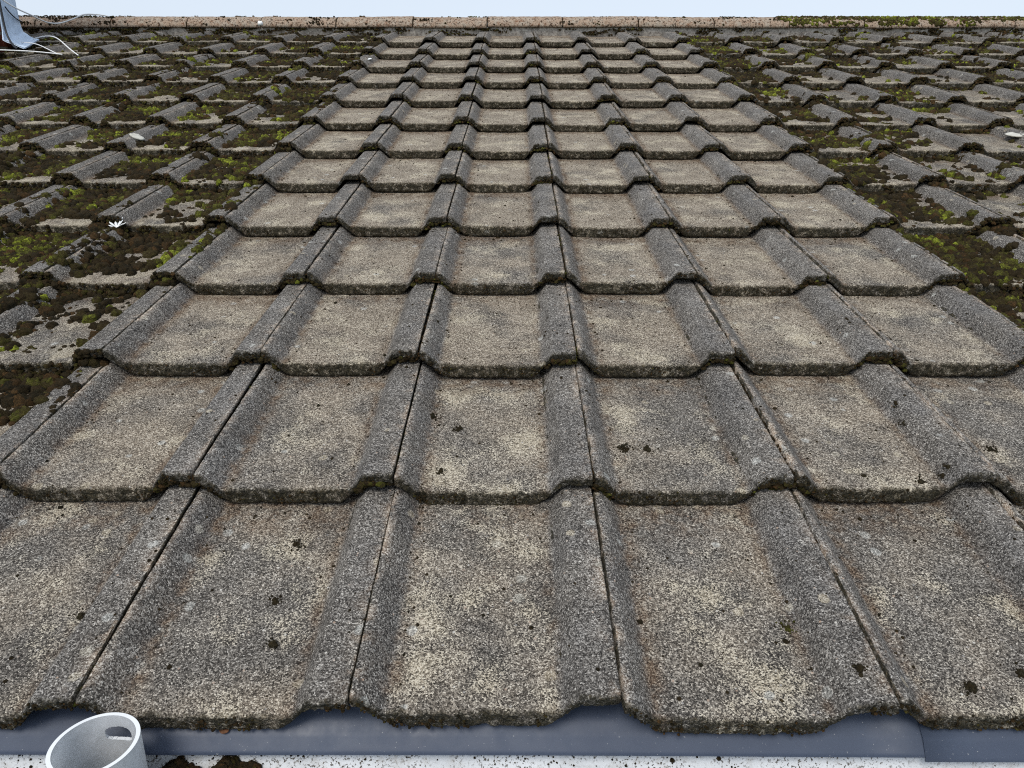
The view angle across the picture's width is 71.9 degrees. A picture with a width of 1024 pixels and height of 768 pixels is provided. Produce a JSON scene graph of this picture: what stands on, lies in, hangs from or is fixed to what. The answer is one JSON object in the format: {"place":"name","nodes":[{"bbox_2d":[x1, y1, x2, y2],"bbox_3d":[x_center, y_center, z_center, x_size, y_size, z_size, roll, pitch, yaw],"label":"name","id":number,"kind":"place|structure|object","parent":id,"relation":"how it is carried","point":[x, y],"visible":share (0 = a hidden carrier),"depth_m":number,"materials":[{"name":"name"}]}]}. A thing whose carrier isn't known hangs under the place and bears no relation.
{"place":"outdoors","nodes":[
{"label":"outdoors","id":0,"kind":"place"},
{"bbox_2d":[30,40,963,364],"bbox_3d":[0.135,-1.609,4.951,9.800,1.489,8.978,0,17,0],"label":"roof underlay","id":1,"kind":"object","parent":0,"point":[342,184],"depth_m":3.35,"materials":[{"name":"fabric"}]},
{"bbox_2d":[0,0,38,51],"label":"flashing","id":2,"kind":"object","parent":1,"relation":"on","point":[17,34],"visible":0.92,"depth_m":3.97,"materials":[{"name":"grey metal"}]},
{"bbox_2d":[0,357,110,463],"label":"roof tile","id":3,"kind":"object","parent":1,"relation":"on","point":[21,431],"visible":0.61,"depth_m":1.19,"materials":[{"name":"concrete"}]},
{"bbox_2d":[0,226,110,289],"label":"roof tile","id":4,"kind":"object","parent":1,"relation":"on","point":[9,279],"visible":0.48,"depth_m":1.66,"materials":[{"name":"concrete"}]},
{"bbox_2d":[6,102,106,129],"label":"roof tile","id":5,"kind":"object","parent":1,"relation":"on","point":[19,119],"visible":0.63,"depth_m":2.80,"materials":[{"name":"concrete"}]},
{"bbox_2d":[3,181,169,232],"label":"roof tile","id":6,"kind":"object","parent":1,"relation":"on","point":[57,225],"visible":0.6,"depth_m":1.95,"materials":[{"name":"concrete"}]},
{"bbox_2d":[0,280,180,373],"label":"roof tile","id":7,"kind":"object","parent":1,"relation":"on","point":[43,339],"visible":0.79,"depth_m":1.46,"materials":[{"name":"concrete"}]},
{"bbox_2d":[34,122,163,156],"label":"roof tile","id":8,"kind":"object","parent":1,"relation":"on","point":[79,134],"visible":0.59,"depth_m":2.53,"materials":[{"name":"concrete"}]},
{"bbox_2d":[44,222,230,293],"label":"roof tile","id":9,"kind":"object","parent":1,"relation":"on","point":[174,264],"visible":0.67,"depth_m":1.66,"materials":[{"name":"concrete"}]},
{"bbox_2d":[70,149,206,189],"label":"roof tile","id":10,"kind":"object","parent":1,"relation":"on","point":[85,176],"visible":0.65,"depth_m":2.24,"materials":[{"name":"concrete"}]},
{"bbox_2d":[121,123,238,156],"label":"roof tile","id":11,"kind":"object","parent":1,"relation":"on","point":[130,142],"visible":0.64,"depth_m":2.51,"materials":[{"name":"concrete"}]},
{"bbox_2d":[114,180,266,233],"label":"roof tile","id":12,"kind":"object","parent":1,"relation":"on","point":[132,216],"visible":0.62,"depth_m":1.99,"materials":[{"name":"concrete"}]},
{"bbox_2d":[0,29,390,425],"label":"moss","id":13,"kind":"object","parent":1,"relation":"on","point":[24,249],"visible":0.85,"depth_m":2.29,"materials":[{"name":"plant"}]},
{"bbox_2d":[161,101,256,130],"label":"roof tile","id":14,"kind":"object","parent":1,"relation":"on","point":[172,118],"visible":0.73,"depth_m":2.80,"materials":[{"name":"concrete"}]},
{"bbox_2d":[169,148,294,189],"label":"roof tile","id":15,"kind":"object","parent":1,"relation":"on","point":[177,174],"visible":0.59,"depth_m":2.23,"materials":[{"name":"concrete"}]},
{"bbox_2d":[207,122,317,156],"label":"roof tile","id":16,"kind":"object","parent":1,"relation":"on","point":[217,142],"visible":0.54,"depth_m":2.52,"materials":[{"name":"concrete"}]},
{"bbox_2d":[235,101,329,130],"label":"roof tile","id":17,"kind":"object","parent":1,"relation":"on","point":[248,117],"visible":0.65,"depth_m":2.78,"materials":[{"name":"concrete"}]},
{"bbox_2d":[0,702,924,757],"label":"eaves tray","id":18,"kind":"object","parent":1,"relation":"on","point":[604,730],"visible":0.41,"depth_m":0.80,"materials":[{"name":"blue plastic"}]},
{"bbox_2d":[0,484,200,729],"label":"roof tile","id":19,"kind":"object","parent":18,"relation":"on","point":[36,593],"visible":0.93,"depth_m":0.94,"materials":[{"name":"concrete"}]},
{"bbox_2d":[0,359,263,501],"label":"roof tile","id":20,"kind":"object","parent":19,"relation":"on","point":[106,456],"visible":0.91,"depth_m":1.17,"materials":[{"name":"concrete"}]},
{"bbox_2d":[102,277,308,375],"bbox_3d":[-0.637,-0.135,1.520,0.318,0.058,0.401,1,29,0],"label":"roof tile","id":21,"kind":"object","parent":20,"relation":"on","point":[164,347],"visible":0.9,"depth_m":1.45,"materials":[{"name":"concrete"}]},
{"bbox_2d":[175,222,340,294],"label":"roof tile","id":22,"kind":"object","parent":21,"relation":"on","point":[260,259],"visible":0.93,"depth_m":1.74,"materials":[{"name":"concrete"}]},
{"bbox_2d":[223,180,361,236],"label":"roof tile","id":23,"kind":"object","parent":22,"relation":"on","point":[292,207],"visible":0.94,"depth_m":2.02,"materials":[{"name":"concrete"}]},
{"bbox_2d":[262,148,378,191],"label":"roof tile","id":24,"kind":"object","parent":23,"relation":"on","point":[301,174],"visible":0.97,"depth_m":2.29,"materials":[{"name":"concrete"}]},
{"bbox_2d":[290,122,392,158],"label":"roof tile","id":25,"kind":"object","parent":24,"relation":"on","point":[331,143],"visible":0.98,"depth_m":2.57,"materials":[{"name":"concrete"}]},
{"bbox_2d":[314,99,403,129],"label":"roof tile","id":26,"kind":"object","parent":25,"relation":"on","point":[342,112],"visible":0.96,"depth_m":2.84,"materials":[{"name":"concrete"}]},
{"bbox_2d":[332,81,412,107],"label":"roof tile","id":27,"kind":"object","parent":26,"relation":"on","point":[363,97],"visible":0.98,"depth_m":3.10,"materials":[{"name":"concrete"}]},
{"bbox_2d":[346,67,420,88],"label":"roof tile","id":28,"kind":"object","parent":27,"relation":"on","point":[364,76],"visible":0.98,"depth_m":3.39,"materials":[{"name":"concrete"}]},
{"bbox_2d":[75,485,395,730],"bbox_3d":[-0.338,0.265,0.951,0.318,0.058,0.403,0,31,0],"label":"roof tile","id":29,"kind":"object","parent":18,"relation":"on","point":[224,630],"visible":0.96,"depth_m":0.89,"materials":[{"name":"concrete"}]},
{"bbox_2d":[194,358,421,502],"bbox_3d":[-0.336,0.061,1.234,0.318,0.058,0.402,0,29,0],"label":"roof tile","id":30,"kind":"object","parent":29,"relation":"on","point":[343,430],"visible":0.94,"depth_m":1.17,"materials":[{"name":"concrete"}]},
{"bbox_2d":[261,281,435,375],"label":"roof tile","id":31,"kind":"object","parent":30,"relation":"on","point":[334,347],"visible":0.93,"depth_m":1.45,"materials":[{"name":"concrete"}]},
{"bbox_2d":[306,223,448,294],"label":"roof tile","id":32,"kind":"object","parent":31,"relation":"on","point":[356,254],"visible":0.95,"depth_m":1.74,"materials":[{"name":"concrete"}]},
{"bbox_2d":[336,181,455,236],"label":"roof tile","id":33,"kind":"object","parent":32,"relation":"on","point":[395,213],"visible":0.96,"depth_m":2.02,"materials":[{"name":"concrete"}]},
{"bbox_2d":[359,148,462,191],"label":"roof tile","id":34,"kind":"object","parent":33,"relation":"on","point":[393,179],"visible":0.98,"depth_m":2.28,"materials":[{"name":"concrete"}]},
{"bbox_2d":[377,122,468,158],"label":"roof tile","id":35,"kind":"object","parent":34,"relation":"on","point":[390,139],"visible":0.98,"depth_m":2.57,"materials":[{"name":"concrete"}]},
{"bbox_2d":[391,100,472,130],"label":"roof tile","id":36,"kind":"object","parent":35,"relation":"on","point":[422,117],"visible":0.96,"depth_m":2.85,"materials":[{"name":"concrete"}]},
{"bbox_2d":[399,81,475,107],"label":"roof tile","id":37,"kind":"object","parent":36,"relation":"on","point":[413,92],"visible":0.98,"depth_m":3.12,"materials":[{"name":"concrete"}]},
{"bbox_2d":[412,66,478,88],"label":"roof tile","id":38,"kind":"object","parent":37,"relation":"on","point":[433,79],"visible":0.99,"depth_m":3.38,"materials":[{"name":"concrete"}]},
{"bbox_2d":[349,485,620,726],"bbox_3d":[-0.039,0.260,0.949,0.318,0.058,0.402,0,31,0],"label":"roof tile","id":39,"kind":"object","parent":18,"relation":"on","point":[467,663],"visible":0.94,"depth_m":0.88,"materials":[{"name":"concrete"}]},
{"bbox_2d":[394,361,592,505],"bbox_3d":[-0.038,0.066,1.233,0.318,0.058,0.402,0,29,0],"label":"roof tile","id":40,"kind":"object","parent":39,"relation":"on","point":[475,474],"visible":0.94,"depth_m":1.17,"materials":[{"name":"concrete"}]},
{"bbox_2d":[418,280,575,377],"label":"roof tile","id":41,"kind":"object","parent":40,"relation":"on","point":[470,327],"visible":0.98,"depth_m":1.45,"materials":[{"name":"concrete"}]},
{"bbox_2d":[436,222,564,294],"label":"roof tile","id":42,"kind":"object","parent":41,"relation":"on","point":[495,267],"visible":0.93,"depth_m":1.73,"materials":[{"name":"concrete"}]},
{"bbox_2d":[447,183,556,235],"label":"roof tile","id":43,"kind":"object","parent":42,"relation":"on","point":[482,215],"visible":0.94,"depth_m":2.01,"materials":[{"name":"concrete"}]},
{"bbox_2d":[456,151,550,192],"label":"roof tile","id":44,"kind":"object","parent":43,"relation":"on","point":[498,174],"visible":0.97,"depth_m":2.29,"materials":[{"name":"concrete"}]},
{"bbox_2d":[463,123,546,159],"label":"roof tile","id":45,"kind":"object","parent":44,"relation":"on","point":[510,144],"visible":0.95,"depth_m":2.56,"materials":[{"name":"concrete"}]},
{"bbox_2d":[468,100,543,131],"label":"roof tile","id":46,"kind":"object","parent":45,"relation":"on","point":[511,121],"visible":0.98,"depth_m":2.84,"materials":[{"name":"concrete"}]},
{"bbox_2d":[472,82,541,108],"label":"roof tile","id":47,"kind":"object","parent":46,"relation":"on","point":[514,98],"visible":0.95,"depth_m":3.11,"materials":[{"name":"concrete"}]},
{"bbox_2d":[472,66,538,88],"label":"roof tile","id":48,"kind":"object","parent":47,"relation":"on","point":[506,81],"visible":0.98,"depth_m":3.37,"materials":[{"name":"concrete"}]},
{"bbox_2d":[0,755,1023,767],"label":"gutter","id":49,"kind":"object","parent":18,"relation":"attached to","point":[394,761],"visible":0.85,"depth_m":0.81,"materials":[{"name":"white plastic"}]},
{"bbox_2d":[9,755,995,767],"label":"gutter debris","id":50,"kind":"object","parent":49,"relation":"on","point":[230,761],"visible":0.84,"depth_m":0.81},
{"bbox_2d":[45,712,147,767],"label":"plastic tube","id":51,"kind":"object","parent":50,"relation":"on","point":[88,743],"visible":1,"depth_m":0.76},
{"bbox_2d":[591,487,899,734],"bbox_3d":[0.261,0.267,0.945,0.318,0.058,0.402,0,31,0],"label":"roof tile","id":52,"kind":"object","parent":18,"relation":"on","point":[685,630],"visible":0.94,"depth_m":0.88,"materials":[{"name":"concrete"}]},
{"bbox_2d":[2,33,1023,714],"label":"moss crumbs","id":53,"kind":"object","parent":52,"relation":"on","point":[968,685],"visible":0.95,"depth_m":1.22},
{"bbox_2d":[575,357,793,505],"bbox_3d":[0.260,0.065,1.234,0.318,0.058,0.402,0,29,0],"label":"roof tile","id":54,"kind":"object","parent":52,"relation":"on","point":[729,444],"visible":0.92,"depth_m":1.17,"materials":[{"name":"concrete"}]},
{"bbox_2d":[565,277,734,377],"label":"roof tile","id":55,"kind":"object","parent":54,"relation":"on","point":[693,322],"visible":0.94,"depth_m":1.45,"materials":[{"name":"concrete"}]},
{"bbox_2d":[557,223,695,293],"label":"roof tile","id":56,"kind":"object","parent":55,"relation":"on","point":[667,260],"visible":0.91,"depth_m":1.73,"materials":[{"name":"concrete"}]},
{"bbox_2d":[550,181,668,237],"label":"roof tile","id":57,"kind":"object","parent":56,"relation":"on","point":[644,201],"visible":0.94,"depth_m":2.01,"materials":[{"name":"concrete"}]},
{"bbox_2d":[547,149,648,193],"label":"roof tile","id":58,"kind":"object","parent":57,"relation":"on","point":[594,177],"visible":0.98,"depth_m":2.29,"materials":[{"name":"concrete"}]},
{"bbox_2d":[544,123,633,158],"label":"roof tile","id":59,"kind":"object","parent":58,"relation":"on","point":[576,143],"visible":0.94,"depth_m":2.56,"materials":[{"name":"concrete"}]},
{"bbox_2d":[539,101,620,131],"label":"roof tile","id":60,"kind":"object","parent":59,"relation":"on","point":[577,119],"visible":0.99,"depth_m":2.85,"materials":[{"name":"concrete"}]},
{"bbox_2d":[537,82,611,108],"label":"roof tile","id":61,"kind":"object","parent":60,"relation":"on","point":[583,99],"visible":0.96,"depth_m":3.12,"materials":[{"name":"concrete"}]},
{"bbox_2d":[538,67,602,88],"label":"roof tile","id":62,"kind":"object","parent":61,"relation":"on","point":[571,81],"visible":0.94,"depth_m":3.38,"materials":[{"name":"concrete"}]},
{"bbox_2d":[23,24,1023,36],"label":"ridge mortar","id":63,"kind":"object","parent":1,"relation":"on","point":[553,31],"visible":0.45,"depth_m":4.59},
{"bbox_2d":[110,16,188,27],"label":"ridge tile","id":64,"kind":"object","parent":63,"relation":"on","point":[158,21],"visible":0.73,"depth_m":4.57,"materials":[{"name":"concrete"}]},
{"bbox_2d":[336,16,413,27],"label":"ridge tile","id":65,"kind":"object","parent":63,"relation":"on","point":[375,22],"visible":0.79,"depth_m":4.56,"materials":[{"name":"concrete"}]},
{"bbox_2d":[18,15,1023,35],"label":"moss","id":66,"kind":"object","parent":63,"relation":"on","point":[936,21],"visible":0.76,"depth_m":4.57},
{"bbox_2d":[488,16,561,27],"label":"ridge tile","id":67,"kind":"object","parent":63,"relation":"on","point":[529,21],"visible":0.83,"depth_m":4.56,"materials":[{"name":"concrete"}]},
{"bbox_2d":[563,16,637,27],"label":"ridge tile","id":68,"kind":"object","parent":63,"relation":"on","point":[605,21],"visible":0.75,"depth_m":4.56,"materials":[{"name":"concrete"}]},
{"bbox_2d":[637,16,713,27],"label":"ridge tile","id":69,"kind":"object","parent":63,"relation":"on","point":[668,22],"visible":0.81,"depth_m":4.56,"materials":[{"name":"concrete"}]},
{"bbox_2d":[749,101,852,130],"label":"roof tile","id":70,"kind":"object","parent":1,"relation":"on","point":[821,110],"visible":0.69,"depth_m":2.79,"materials":[{"name":"concrete"}]},
{"bbox_2d":[773,124,891,159],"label":"roof tile","id":71,"kind":"object","parent":1,"relation":"on","point":[831,153],"visible":0.51,"depth_m":2.49,"materials":[{"name":"concrete"}]},
{"bbox_2d":[796,82,889,108],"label":"roof tile","id":72,"kind":"object","parent":1,"relation":"on","point":[847,91],"visible":0.72,"depth_m":3.12,"materials":[{"name":"concrete"}]},
{"bbox_2d":[675,30,1023,330],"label":"moss","id":73,"kind":"object","parent":1,"relation":"on","point":[958,251],"visible":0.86,"depth_m":2.56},
{"bbox_2d":[799,150,938,191],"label":"roof tile","id":74,"kind":"object","parent":1,"relation":"on","point":[897,165],"visible":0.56,"depth_m":2.25,"materials":[{"name":"concrete"}]},
{"bbox_2d":[826,101,929,130],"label":"roof tile","id":75,"kind":"object","parent":1,"relation":"on","point":[904,119],"visible":0.63,"depth_m":2.83,"materials":[{"name":"concrete"}]},
{"bbox_2d":[854,123,976,157],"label":"roof tile","id":76,"kind":"object","parent":1,"relation":"on","point":[944,143],"visible":0.56,"depth_m":2.54,"materials":[{"name":"concrete"}]},
{"bbox_2d":[841,181,1001,235],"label":"roof tile","id":77,"kind":"object","parent":1,"relation":"on","point":[957,206],"visible":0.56,"depth_m":1.98,"materials":[{"name":"concrete"}]},
{"bbox_2d":[892,101,1006,132],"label":"roof tile","id":78,"kind":"object","parent":1,"relation":"on","point":[963,117],"visible":0.75,"depth_m":2.82,"materials":[{"name":"concrete"}]},
{"bbox_2d":[887,224,1023,292],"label":"roof tile","id":79,"kind":"object","parent":1,"relation":"on","point":[994,239],"visible":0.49,"depth_m":1.78,"materials":[{"name":"concrete"}]},
{"bbox_2d":[917,722,1023,761],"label":"eaves tray","id":80,"kind":"object","parent":1,"relation":"on","point":[969,745],"visible":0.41,"depth_m":0.80,"materials":[{"name":"blue plastic"}]},
{"bbox_2d":[790,482,1023,729],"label":"roof tile","id":81,"kind":"object","parent":80,"relation":"on","point":[966,604],"visible":0.95,"depth_m":0.93,"materials":[{"name":"concrete"}]},
{"bbox_2d":[729,357,996,502],"bbox_3d":[0.561,0.060,1.233,0.318,0.058,0.403,0,29,0],"label":"roof tile","id":82,"kind":"object","parent":81,"relation":"on","point":[824,409],"visible":0.94,"depth_m":1.17,"materials":[{"name":"concrete"}]},
{"bbox_2d":[691,279,893,375],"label":"roof tile","id":83,"kind":"object","parent":82,"relation":"on","point":[763,323],"visible":0.92,"depth_m":1.45,"materials":[{"name":"concrete"}]},
{"bbox_2d":[668,224,826,296],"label":"roof tile","id":84,"kind":"object","parent":83,"relation":"on","point":[785,256],"visible":0.92,"depth_m":1.74,"materials":[{"name":"concrete"}]},
{"bbox_2d":[646,181,779,236],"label":"roof tile","id":85,"kind":"object","parent":84,"relation":"on","point":[752,208],"visible":0.88,"depth_m":2.01,"materials":[{"name":"concrete"}]},
{"bbox_2d":[632,150,745,192],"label":"roof tile","id":86,"kind":"object","parent":85,"relation":"on","point":[690,176],"visible":0.92,"depth_m":2.29,"materials":[{"name":"concrete"}]},
{"bbox_2d":[621,123,718,159],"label":"roof tile","id":87,"kind":"object","parent":86,"relation":"on","point":[695,136],"visible":0.93,"depth_m":2.58,"materials":[{"name":"concrete"}]},
{"bbox_2d":[610,100,698,130],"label":"roof tile","id":88,"kind":"object","parent":87,"relation":"on","point":[656,119],"visible":0.91,"depth_m":2.84,"materials":[{"name":"concrete"}]},
{"bbox_2d":[603,82,681,107],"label":"roof tile","id":89,"kind":"object","parent":88,"relation":"on","point":[651,100],"visible":0.92,"depth_m":3.11,"materials":[{"name":"concrete"}]},
{"bbox_2d":[596,67,666,88],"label":"roof tile","id":90,"kind":"object","parent":89,"relation":"on","point":[648,76],"visible":0.94,"depth_m":3.38,"materials":[{"name":"concrete"}]},
{"bbox_2d":[981,482,1023,528],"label":"roof tile","id":91,"kind":"object","parent":80,"relation":"on","point":[1005,501],"visible":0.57,"depth_m":1.05,"materials":[{"name":"concrete"}]},
{"bbox_2d":[0,34,1023,736],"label":"moss","id":92,"kind":"object","parent":91,"relation":"on","point":[360,488],"visible":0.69,"depth_m":1.35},
{"bbox_2d":[888,363,1023,505],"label":"roof tile","id":93,"kind":"object","parent":91,"relation":"on","point":[992,413],"visible":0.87,"depth_m":1.25,"materials":[{"name":"concrete"}]},
{"bbox_2d":[825,280,1023,376],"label":"roof tile","id":94,"kind":"object","parent":93,"relation":"on","point":[916,321],"visible":0.94,"depth_m":1.45,"materials":[{"name":"concrete"}]},
{"bbox_2d":[774,224,959,296],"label":"roof tile","id":95,"kind":"object","parent":94,"relation":"on","point":[854,258],"visible":0.96,"depth_m":1.73,"materials":[{"name":"concrete"}]},
{"bbox_2d":[743,182,890,236],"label":"roof tile","id":96,"kind":"object","parent":95,"relation":"on","point":[863,213],"visible":0.93,"depth_m":2.01,"materials":[{"name":"concrete"}]},
{"bbox_2d":[718,150,842,193],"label":"roof tile","id":97,"kind":"object","parent":96,"relation":"on","point":[790,175],"visible":0.91,"depth_m":2.29,"materials":[{"name":"concrete"}]},
{"bbox_2d":[695,122,805,159],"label":"roof tile","id":98,"kind":"object","parent":97,"relation":"on","point":[758,144],"visible":0.94,"depth_m":2.56,"materials":[{"name":"concrete"}]},
{"bbox_2d":[680,100,775,131],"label":"roof tile","id":99,"kind":"object","parent":98,"relation":"on","point":[739,118],"visible":0.94,"depth_m":2.84,"materials":[{"name":"concrete"}]},
{"bbox_2d":[666,82,750,107],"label":"roof tile","id":100,"kind":"object","parent":99,"relation":"on","point":[731,93],"visible":0.88,"depth_m":3.11,"materials":[{"name":"concrete"}]},
{"bbox_2d":[654,67,730,88],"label":"roof tile","id":101,"kind":"object","parent":100,"relation":"on","point":[709,76],"visible":0.93,"depth_m":3.40,"materials":[{"name":"concrete"}]},
{"bbox_2d":[925,84,1023,108],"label":"roof tile","id":102,"kind":"object","parent":1,"relation":"on","point":[1007,97],"visible":0.72,"depth_m":3.12,"materials":[{"name":"concrete"}]},
{"bbox_2d":[930,181,1023,233],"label":"roof tile","id":103,"kind":"object","parent":1,"relation":"on","point":[1008,206],"visible":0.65,"depth_m":2.11,"materials":[{"name":"concrete"}]},
{"bbox_2d":[890,149,1023,192],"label":"roof tile","id":104,"kind":"object","parent":103,"relation":"on","point":[989,164],"visible":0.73,"depth_m":2.28,"materials":[{"name":"concrete"}]},
{"bbox_2d":[932,125,1023,159],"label":"roof tile","id":105,"kind":"object","parent":1,"relation":"on","point":[995,140],"visible":0.67,"depth_m":2.60,"materials":[{"name":"concrete"}]},
{"bbox_2d":[15,0,1023,16],"label":"sky","id":106,"kind":"structure","parent":0,"point":[176,8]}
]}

